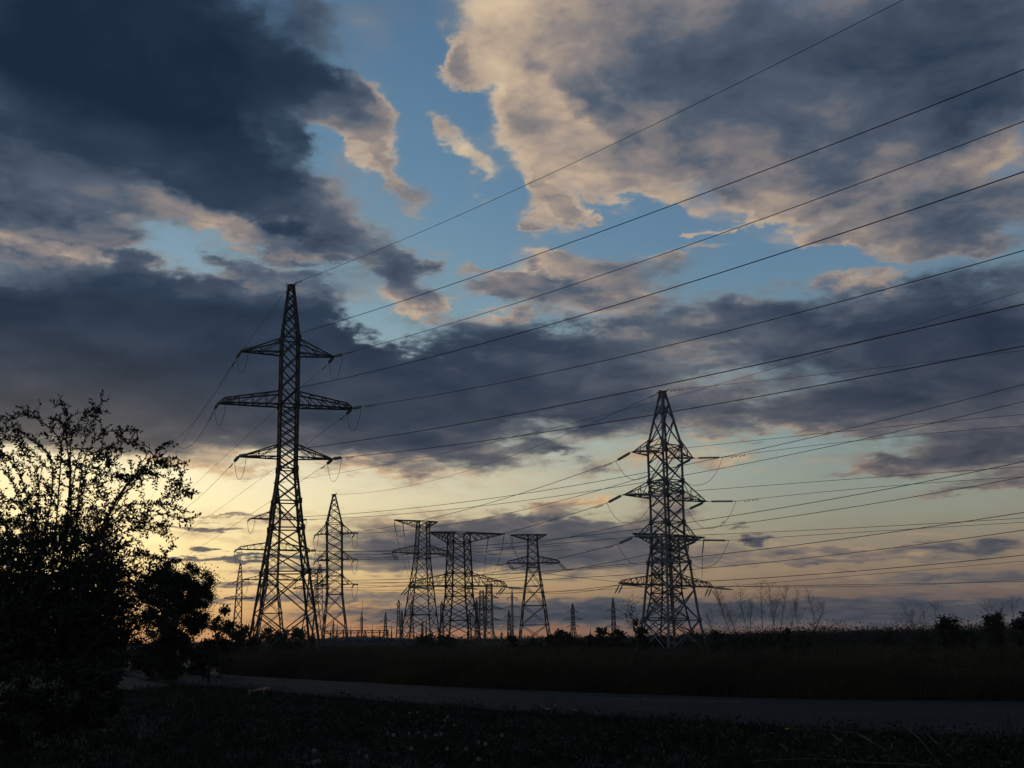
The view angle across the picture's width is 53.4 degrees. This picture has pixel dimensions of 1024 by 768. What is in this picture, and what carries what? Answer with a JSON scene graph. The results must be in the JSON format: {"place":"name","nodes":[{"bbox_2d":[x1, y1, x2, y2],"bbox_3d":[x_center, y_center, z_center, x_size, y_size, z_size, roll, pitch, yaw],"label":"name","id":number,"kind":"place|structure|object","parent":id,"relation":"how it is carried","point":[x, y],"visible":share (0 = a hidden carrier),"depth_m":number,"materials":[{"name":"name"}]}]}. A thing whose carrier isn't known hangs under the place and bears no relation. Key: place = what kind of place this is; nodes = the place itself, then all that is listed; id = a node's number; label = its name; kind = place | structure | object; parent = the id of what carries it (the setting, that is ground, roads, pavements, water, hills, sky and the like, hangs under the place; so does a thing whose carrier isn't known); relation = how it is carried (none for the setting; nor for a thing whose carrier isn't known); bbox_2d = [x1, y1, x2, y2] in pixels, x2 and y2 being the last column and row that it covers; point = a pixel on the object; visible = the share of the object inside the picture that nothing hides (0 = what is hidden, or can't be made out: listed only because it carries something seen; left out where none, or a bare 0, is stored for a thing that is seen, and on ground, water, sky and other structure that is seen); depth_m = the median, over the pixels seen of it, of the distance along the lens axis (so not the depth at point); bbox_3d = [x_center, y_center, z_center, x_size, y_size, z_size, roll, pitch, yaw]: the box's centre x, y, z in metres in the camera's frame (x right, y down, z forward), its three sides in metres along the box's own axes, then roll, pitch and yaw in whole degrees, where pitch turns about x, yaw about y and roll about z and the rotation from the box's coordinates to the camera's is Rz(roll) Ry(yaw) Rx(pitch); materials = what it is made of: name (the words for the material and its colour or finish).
{"place":"outdoors","nodes":[
{"label":"outdoors","id":0,"kind":"place"},
{"bbox_2d":[0,637,1023,767],"bbox_3d":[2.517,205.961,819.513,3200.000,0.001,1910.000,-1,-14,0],"label":"ground","id":1,"kind":"structure","parent":0,"point":[129,681],"depth_m":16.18,"materials":[{"name":"green plant"}]},
{"bbox_2d":[0,656,63,755],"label":"undergrowth","id":2,"kind":"object","parent":1,"relation":"on","point":[20,700],"visible":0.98,"depth_m":15.25,"materials":[{"name":"green plant"}]},
{"bbox_2d":[23,658,112,746],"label":"undergrowth","id":3,"kind":"object","parent":1,"relation":"on","point":[81,712],"visible":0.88,"depth_m":16.11,"materials":[{"name":"green plant"}]},
{"bbox_2d":[0,389,201,677],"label":"feathery bush","id":4,"kind":"object","parent":1,"relation":"on","point":[42,613],"visible":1,"depth_m":12.45,"materials":[{"name":"green plant"}]},
{"bbox_2d":[80,664,128,734],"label":"undergrowth","id":5,"kind":"object","parent":1,"relation":"on","point":[114,699],"visible":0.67,"depth_m":18.14,"materials":[{"name":"green plant"}]},
{"bbox_2d":[101,626,143,671],"bbox_3d":[-22.450,15.170,58.031,2.493,2.887,3.163,-8,-16,27],"label":"shrub","id":6,"kind":"object","parent":1,"relation":"on","point":[122,664],"visible":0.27,"depth_m":57.55,"materials":[{"name":"green plant"}]},
{"bbox_2d":[118,641,181,679],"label":"undergrowth","id":7,"kind":"object","parent":1,"relation":"on","point":[142,666],"visible":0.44,"depth_m":43.84,"materials":[{"name":"green plant"}]},
{"bbox_2d":[133,558,224,687],"bbox_3d":[-12.141,8.632,37.016,3.100,4.758,3.300,-6,-15,19],"label":"round tree","id":8,"kind":"object","parent":1,"relation":"on","point":[189,603],"visible":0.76,"depth_m":36.59,"materials":[{"name":"green plant"}]},
{"bbox_2d":[180,638,224,674],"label":"undergrowth","id":9,"kind":"object","parent":1,"relation":"on","point":[198,665],"visible":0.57,"depth_m":48.18,"materials":[{"name":"green plant"}]},
{"bbox_2d":[194,624,222,682],"bbox_3d":[-11.430,10.303,38.751,0.984,2.330,0.915,-7,-15,22],"label":"sapling","id":10,"kind":"object","parent":1,"relation":"on","point":[209,653],"visible":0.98,"depth_m":38.64,"materials":[{"name":"green plant"}]},
{"bbox_2d":[197,603,239,678],"bbox_3d":[-12.244,10.813,42.634,1.680,3.237,1.588,-1,-14,0],"label":"sapling","id":11,"kind":"object","parent":1,"relation":"on","point":[224,643],"visible":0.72,"depth_m":42.61,"materials":[{"name":"green plant"}]},
{"bbox_2d":[224,563,253,641],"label":"lattice pylon","id":12,"kind":"object","parent":1,"relation":"on","point":[236,596],"visible":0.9,"depth_m":411.36,"materials":[{"name":"metal"}]},
{"bbox_2d":[218,618,263,654],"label":"shrub","id":13,"kind":"object","parent":1,"relation":"on","point":[238,635],"visible":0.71,"depth_m":72.45,"materials":[{"name":"green plant"}]},
{"bbox_2d":[255,624,292,650],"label":"shrub","id":14,"kind":"object","parent":1,"relation":"on","point":[266,634],"visible":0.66,"depth_m":125.38,"materials":[{"name":"green plant"}]},
{"bbox_2d":[234,482,315,645],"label":"lattice pylon","id":15,"kind":"object","parent":1,"relation":"on","point":[278,600],"visible":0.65,"depth_m":172.63,"materials":[{"name":"metal"}]},
{"bbox_2d":[246,461,1023,551],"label":"power cable","id":16,"kind":"object","parent":15,"relation":"attached to","point":[658,526],"visible":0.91,"depth_m":120.14,"materials":[{"name":"metal"}]},
{"bbox_2d":[249,512,1023,580],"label":"power cable","id":17,"kind":"object","parent":15,"relation":"attached to","point":[660,560],"visible":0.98,"depth_m":120.31,"materials":[{"name":"metal"}]},
{"bbox_2d":[262,384,1023,518],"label":"power cable","id":18,"kind":"object","parent":15,"relation":"attached to","point":[672,467],"visible":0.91,"depth_m":121.74,"materials":[{"name":"metal"}]},
{"bbox_2d":[281,290,1023,482],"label":"earth wire","id":19,"kind":"object","parent":15,"relation":"attached to","point":[677,395],"visible":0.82,"depth_m":128.39,"materials":[{"name":"metal"}]},
{"bbox_2d":[307,401,1023,519],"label":"power cable","id":20,"kind":"object","parent":15,"relation":"attached to","point":[694,473],"visible":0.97,"depth_m":127.63,"materials":[{"name":"metal"}]},
{"bbox_2d":[316,477,1021,551],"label":"power cable","id":21,"kind":"object","parent":15,"relation":"attached to","point":[703,528],"visible":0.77,"depth_m":127.18,"materials":[{"name":"metal"}]},
{"bbox_2d":[336,530,1022,582],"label":"power cable","id":22,"kind":"object","parent":15,"relation":"attached to","point":[680,570],"visible":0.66,"depth_m":126.96,"materials":[{"name":"metal"}]},
{"bbox_2d":[214,282,360,652],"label":"lattice pylon","id":23,"kind":"object","parent":1,"relation":"on","point":[297,501],"visible":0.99,"depth_m":101.11,"materials":[{"name":"metal"}]},
{"bbox_2d":[293,0,901,283],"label":"earth wire","id":24,"kind":"object","parent":23,"relation":"attached to","point":[624,138],"visible":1,"depth_m":68.97,"materials":[{"name":"metal"}]},
{"bbox_2d":[226,171,1023,400],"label":"power cable","id":25,"kind":"object","parent":23,"relation":"attached to","point":[672,287],"visible":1,"depth_m":54.46,"materials":[{"name":"metal"}]},
{"bbox_2d":[247,304,1023,455],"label":"power cable","id":26,"kind":"object","parent":23,"relation":"attached to","point":[682,380],"visible":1,"depth_m":55.42,"materials":[{"name":"metal"}]},
{"bbox_2d":[249,69,1023,347],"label":"power cable","id":27,"kind":"object","parent":23,"relation":"attached to","point":[686,199],"visible":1,"depth_m":56.87,"materials":[{"name":"metal"}]},
{"bbox_2d":[342,345,1023,458],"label":"power cable","id":28,"kind":"object","parent":23,"relation":"attached to","point":[717,403],"visible":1,"depth_m":64.48,"materials":[{"name":"metal"}]},
{"bbox_2d":[343,121,1023,353],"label":"power cable","id":29,"kind":"object","parent":23,"relation":"attached to","point":[716,235],"visible":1,"depth_m":66.64,"materials":[{"name":"metal"}]},
{"bbox_2d":[361,250,1023,406],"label":"power cable","id":30,"kind":"object","parent":23,"relation":"attached to","point":[728,330],"visible":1,"depth_m":67.00,"materials":[{"name":"metal"}]},
{"bbox_2d":[284,626,316,650],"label":"shrub","id":31,"kind":"object","parent":1,"relation":"on","point":[301,634],"visible":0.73,"depth_m":130.81,"materials":[{"name":"green plant"}]},
{"bbox_2d":[293,569,329,635],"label":"flat top pylon","id":32,"kind":"object","parent":1,"relation":"on","point":[311,597],"visible":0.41,"depth_m":323.30,"materials":[{"name":"metal"}]},
{"bbox_2d":[309,564,328,644],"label":"lattice pylon","id":33,"kind":"object","parent":1,"relation":"on","point":[321,576],"visible":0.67,"depth_m":293.74,"materials":[{"name":"metal"}]},
{"bbox_2d":[313,494,357,646],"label":"lattice pylon","id":34,"kind":"object","parent":1,"relation":"on","point":[341,558],"visible":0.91,"depth_m":187.19,"materials":[{"name":"metal"}]},
{"bbox_2d":[325,630,388,636],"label":"switchyard gantry","id":35,"kind":"object","parent":1,"relation":"on","point":[365,631],"visible":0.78,"depth_m":417.86,"materials":[{"name":"metal"}]},
{"bbox_2d":[320,637,461,644],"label":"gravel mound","id":36,"kind":"object","parent":1,"relation":"on","point":[339,638],"visible":0.22,"depth_m":315.82,"materials":[{"name":"grey gravel"}]},
{"bbox_2d":[393,600,402,637],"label":"lattice pylon","id":37,"kind":"object","parent":1,"relation":"on","point":[397,622],"visible":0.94,"depth_m":506.60,"materials":[{"name":"metal"}]},
{"bbox_2d":[382,519,451,645],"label":"flat top pylon","id":38,"kind":"object","parent":1,"relation":"on","point":[427,526],"visible":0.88,"depth_m":226.67,"materials":[{"name":"metal"}]},
{"bbox_2d":[412,630,438,647],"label":"shrub","id":39,"kind":"object","parent":1,"relation":"on","point":[427,640],"visible":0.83,"depth_m":144.73,"materials":[{"name":"green plant"}]},
{"bbox_2d":[435,633,458,648],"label":"shrub","id":40,"kind":"object","parent":1,"relation":"on","point":[447,640],"visible":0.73,"depth_m":144.90,"materials":[{"name":"green plant"}]},
{"bbox_2d":[400,531,524,646],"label":"flat top pylon","id":41,"kind":"object","parent":1,"relation":"on","point":[453,572],"visible":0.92,"depth_m":181.85,"materials":[{"name":"metal"}]},
{"bbox_2d":[474,590,488,637],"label":"lattice pylon","id":42,"kind":"object","parent":1,"relation":"on","point":[483,613],"visible":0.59,"depth_m":449.21,"materials":[{"name":"metal"}]},
{"bbox_2d":[477,584,502,638],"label":"lattice pylon","id":43,"kind":"object","parent":1,"relation":"on","point":[490,591],"visible":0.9,"depth_m":409.86,"materials":[{"name":"metal"}]},
{"bbox_2d":[502,610,516,634],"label":"lattice pylon","id":44,"kind":"object","parent":1,"relation":"on","point":[508,621],"visible":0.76,"depth_m":467.17,"materials":[{"name":"metal"}]},
{"bbox_2d":[501,634,520,649],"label":"shrub","id":45,"kind":"object","parent":1,"relation":"on","point":[513,640],"visible":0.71,"depth_m":106.29,"materials":[{"name":"green plant"}]},
{"bbox_2d":[507,591,519,635],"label":"concrete pole","id":46,"kind":"object","parent":1,"relation":"on","point":[512,620],"visible":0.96,"depth_m":253.44,"materials":[{"name":"paint"}]},
{"bbox_2d":[495,534,566,643],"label":"flat top pylon","id":47,"kind":"object","parent":1,"relation":"on","point":[540,585],"visible":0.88,"depth_m":236.31,"materials":[{"name":"metal"}]},
{"bbox_2d":[522,636,545,647],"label":"shrub","id":48,"kind":"object","parent":1,"relation":"on","point":[532,642],"visible":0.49,"depth_m":125.08,"materials":[{"name":"green plant"}]},
{"bbox_2d":[107,619,1011,648],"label":"distant wood","id":49,"kind":"object","parent":1,"relation":"on","point":[390,642],"visible":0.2,"depth_m":255.51,"materials":[{"name":"green plant"}]},
{"bbox_2d":[550,629,573,649],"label":"shrub","id":50,"kind":"object","parent":1,"relation":"on","point":[561,634],"visible":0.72,"depth_m":106.18,"materials":[{"name":"green plant"}]},
{"bbox_2d":[563,603,582,635],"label":"lattice pylon","id":51,"kind":"object","parent":1,"relation":"on","point":[572,617],"visible":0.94,"depth_m":409.02,"materials":[{"name":"metal"}]},
{"bbox_2d":[585,634,594,648],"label":"shrub","id":52,"kind":"object","parent":1,"relation":"on","point":[590,638],"visible":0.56,"depth_m":106.47,"materials":[{"name":"green plant"}]},
{"bbox_2d":[591,627,611,649],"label":"shrub","id":53,"kind":"object","parent":1,"relation":"on","point":[599,640],"visible":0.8,"depth_m":101.38,"materials":[{"name":"green plant"}]},
{"bbox_2d":[604,598,622,631],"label":"lattice pylon","id":54,"kind":"object","parent":1,"relation":"on","point":[612,616],"visible":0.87,"depth_m":389.75,"materials":[{"name":"metal"}]},
{"bbox_2d":[606,628,627,648],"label":"shrub","id":55,"kind":"object","parent":1,"relation":"on","point":[617,639],"visible":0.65,"depth_m":104.61,"materials":[{"name":"green plant"}]},
{"bbox_2d":[215,633,1023,700],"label":"dry weeds","id":56,"kind":"object","parent":1,"relation":"on","point":[896,692],"visible":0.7,"depth_m":31.27,"materials":[{"name":"brown plant"}]},
{"bbox_2d":[218,632,1023,698],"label":"seed heads","id":57,"kind":"object","parent":1,"relation":"on","point":[599,648],"visible":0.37,"depth_m":40.01,"materials":[{"name":"brown plant"}]},
{"bbox_2d":[615,594,649,704],"bbox_3d":[2.884,6.026,23.154,0.902,2.642,0.602,-11,-17,36],"label":"bare weed","id":58,"kind":"object","parent":1,"relation":"on","point":[630,614],"visible":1,"depth_m":23.36,"materials":[{"name":"brown plant"}]},
{"bbox_2d":[632,618,651,668],"bbox_3d":[4.131,8.682,32.849,0.812,2.250,0.661,-1,-14,0],"label":"sapling","id":59,"kind":"object","parent":1,"relation":"on","point":[642,645],"visible":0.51,"depth_m":32.93,"materials":[{"name":"green plant"}]},
{"bbox_2d":[636,625,650,648],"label":"shrub","id":60,"kind":"object","parent":1,"relation":"on","point":[643,630],"visible":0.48,"depth_m":92.99,"materials":[{"name":"green plant"}]},
{"bbox_2d":[647,633,673,648],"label":"shrub","id":61,"kind":"object","parent":1,"relation":"on","point":[656,642],"visible":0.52,"depth_m":115.86,"materials":[{"name":"green plant"}]},
{"bbox_2d":[607,389,735,650],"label":"lattice pylon","id":62,"kind":"object","parent":1,"relation":"on","point":[666,482],"visible":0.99,"depth_m":99.55,"materials":[{"name":"metal"}]},
{"bbox_2d":[319,544,616,587],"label":"power cable","id":63,"kind":"object","parent":62,"relation":"attached to","point":[471,576],"visible":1,"depth_m":127.12,"materials":[{"name":"metal"}]},
{"bbox_2d":[323,461,614,534],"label":"power cable","id":64,"kind":"object","parent":62,"relation":"attached to","point":[483,504],"visible":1,"depth_m":125.56,"materials":[{"name":"metal"}]},
{"bbox_2d":[348,503,605,560],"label":"power cable","id":65,"kind":"object","parent":62,"relation":"attached to","point":[491,536],"visible":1,"depth_m":121.33,"materials":[{"name":"metal"}]},
{"bbox_2d":[335,393,657,494],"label":"earth wire","id":66,"kind":"object","parent":62,"relation":"attached to","point":[517,453],"visible":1,"depth_m":127.30,"materials":[{"name":"metal"}]},
{"bbox_2d":[366,550,672,586],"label":"power cable","id":67,"kind":"object","parent":62,"relation":"attached to","point":[513,578],"visible":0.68,"depth_m":132.54,"materials":[{"name":"metal"}]},
{"bbox_2d":[358,509,687,559],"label":"power cable","id":68,"kind":"object","parent":62,"relation":"attached to","point":[530,544],"visible":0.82,"depth_m":131.28,"materials":[{"name":"metal"}]},
{"bbox_2d":[377,467,674,532],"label":"power cable","id":69,"kind":"object","parent":62,"relation":"attached to","point":[528,508],"visible":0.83,"depth_m":130.77,"materials":[{"name":"metal"}]},
{"bbox_2d":[657,466,1023,494],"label":"power cable","id":70,"kind":"object","parent":62,"relation":"attached to","point":[833,480],"visible":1,"depth_m":90.52,"materials":[{"name":"metal"}]},
{"bbox_2d":[666,518,1019,537],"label":"power cable","id":71,"kind":"object","parent":62,"relation":"attached to","point":[843,528],"visible":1,"depth_m":90.24,"materials":[{"name":"metal"}]},
{"bbox_2d":[663,414,1023,450],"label":"power cable","id":72,"kind":"object","parent":62,"relation":"attached to","point":[840,431],"visible":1,"depth_m":92.15,"materials":[{"name":"metal"}]},
{"bbox_2d":[664,350,1023,391],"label":"earth wire","id":73,"kind":"object","parent":62,"relation":"attached to","point":[836,372],"visible":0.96,"depth_m":96.70,"materials":[{"name":"metal"}]},
{"bbox_2d":[728,426,1018,457],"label":"power cable","id":74,"kind":"object","parent":62,"relation":"attached to","point":[869,439],"visible":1,"depth_m":96.93,"materials":[{"name":"metal"}]},
{"bbox_2d":[729,522,1022,540],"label":"power cable","id":75,"kind":"object","parent":62,"relation":"attached to","point":[883,530],"visible":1,"depth_m":94.79,"materials":[{"name":"metal"}]},
{"bbox_2d":[740,477,1015,501],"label":"power cable","id":76,"kind":"object","parent":62,"relation":"attached to","point":[881,486],"visible":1,"depth_m":96.67,"materials":[{"name":"metal"}]},
{"bbox_2d":[614,533,733,641],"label":"flat top pylon","id":77,"kind":"object","parent":1,"relation":"on","point":[681,586],"visible":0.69,"depth_m":166.78,"materials":[{"name":"metal"}]},
{"bbox_2d":[620,555,1022,585],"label":"power cable","id":78,"kind":"object","parent":77,"relation":"attached to","point":[829,573],"visible":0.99,"depth_m":159.09,"materials":[{"name":"metal"}]},
{"bbox_2d":[620,579,1023,586],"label":"power cable","id":79,"kind":"object","parent":77,"relation":"attached to","point":[840,586],"visible":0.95,"depth_m":158.00,"materials":[{"name":"metal"}]},
{"bbox_2d":[718,561,1020,587],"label":"power cable","id":80,"kind":"object","parent":77,"relation":"attached to","point":[878,573],"visible":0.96,"depth_m":166.25,"materials":[{"name":"metal"}]},
{"bbox_2d":[719,581,1023,587],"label":"power cable","id":81,"kind":"object","parent":77,"relation":"attached to","point":[875,584],"visible":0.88,"depth_m":166.09,"materials":[{"name":"metal"}]},
{"bbox_2d":[676,629,702,648],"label":"shrub","id":82,"kind":"object","parent":1,"relation":"on","point":[687,641],"visible":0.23,"depth_m":121.12,"materials":[{"name":"green plant"}]},
{"bbox_2d":[709,629,726,654],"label":"shrub","id":83,"kind":"object","parent":1,"relation":"on","point":[718,643],"visible":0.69,"depth_m":77.37,"materials":[{"name":"green plant"}]},
{"bbox_2d":[711,588,743,665],"bbox_3d":[6.175,7.293,29.113,1.092,2.990,0.726,-1,-14,0],"label":"bare weed","id":84,"kind":"object","parent":1,"relation":"on","point":[719,599],"visible":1,"depth_m":29.21,"materials":[{"name":"brown plant"}]},
{"bbox_2d":[717,599,742,665],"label":"bare weed","id":85,"kind":"object","parent":1,"relation":"on","point":[732,624],"visible":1,"depth_m":29.16,"materials":[{"name":"brown plant"}]},
{"bbox_2d":[734,581,750,666],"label":"bare weed","id":86,"kind":"object","parent":1,"relation":"on","point":[740,592],"visible":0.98,"depth_m":29.33,"materials":[{"name":"brown plant"}]},
{"bbox_2d":[737,594,755,663],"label":"bare weed","id":87,"kind":"object","parent":1,"relation":"on","point":[750,619],"visible":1,"depth_m":29.18,"materials":[{"name":"brown plant"}]},
{"bbox_2d":[746,579,770,670],"bbox_3d":[7.161,7.146,28.924,0.712,3.159,0.769,4,-15,-18],"label":"bare weed","id":88,"kind":"object","parent":1,"relation":"on","point":[761,613],"visible":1,"depth_m":29.13,"materials":[{"name":"brown plant"}]},
{"bbox_2d":[762,580,780,671],"bbox_3d":[7.421,7.152,28.917,0.596,3.139,0.744,-1,-14,0],"label":"bare weed","id":89,"kind":"object","parent":1,"relation":"on","point":[772,612],"visible":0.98,"depth_m":29.08,"materials":[{"name":"brown plant"}]},
{"bbox_2d":[777,627,792,649],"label":"shrub","id":90,"kind":"object","parent":1,"relation":"on","point":[786,636],"visible":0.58,"depth_m":75.24,"materials":[{"name":"green plant"}]},
{"bbox_2d":[779,588,805,663],"bbox_3d":[7.961,7.234,29.080,0.981,3.045,0.854,-1,-14,0],"label":"bare weed","id":91,"kind":"object","parent":1,"relation":"on","point":[793,617],"visible":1,"depth_m":29.19,"materials":[{"name":"brown plant"}]},
{"bbox_2d":[799,586,825,659],"bbox_3d":[8.533,7.171,28.699,1.145,2.969,0.518,9,-17,-35],"label":"bare weed","id":92,"kind":"object","parent":1,"relation":"on","point":[813,612],"visible":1,"depth_m":28.95,"materials":[{"name":"brown plant"}]},
{"bbox_2d":[753,753,931,765],"bbox_3d":[3.452,3.894,10.625,1.198,0.473,3.459,-9,-16,29],"label":"fallen stalk","id":93,"kind":"object","parent":1,"relation":"on","point":[845,760],"visible":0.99,"depth_m":9.48,"materials":[{"name":"plant"}]},
{"bbox_2d":[689,615,1023,650],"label":"dark hedge","id":94,"kind":"object","parent":1,"relation":"on","point":[859,636],"visible":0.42,"depth_m":99.10,"materials":[{"name":"green plant"}]},
{"bbox_2d":[795,728,924,767],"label":"fallen stalk","id":95,"kind":"object","parent":1,"relation":"on","point":[879,746],"visible":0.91,"depth_m":10.77,"materials":[{"name":"plant"}]},
{"bbox_2d":[932,614,964,650],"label":"round tree","id":96,"kind":"object","parent":1,"relation":"on","point":[948,624],"visible":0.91,"depth_m":67.81,"materials":[{"name":"green plant"}]},
{"bbox_2d":[981,611,1009,654],"bbox_3d":[29.867,15.506,62.978,1.536,2.977,1.964,-11,-17,36],"label":"round tree","id":97,"kind":"object","parent":1,"relation":"on","point":[997,626],"visible":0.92,"depth_m":62.88,"materials":[{"name":"green plant"}]},
{"bbox_2d":[1009,611,1023,652],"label":"round tree","id":98,"kind":"object","parent":1,"relation":"on","point":[1019,623],"visible":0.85,"depth_m":50.49,"materials":[{"name":"green plant"}]},
{"bbox_2d":[0,0,1023,642],"label":"sky","id":99,"kind":"structure","parent":0,"point":[168,168],"materials":[{"name":"blue"}]},
{"bbox_2d":[91,661,1023,736],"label":"road","id":100,"kind":"structure","parent":0,"point":[929,713],"depth_m":22.81,"materials":[{"name":"grey asphalt"}]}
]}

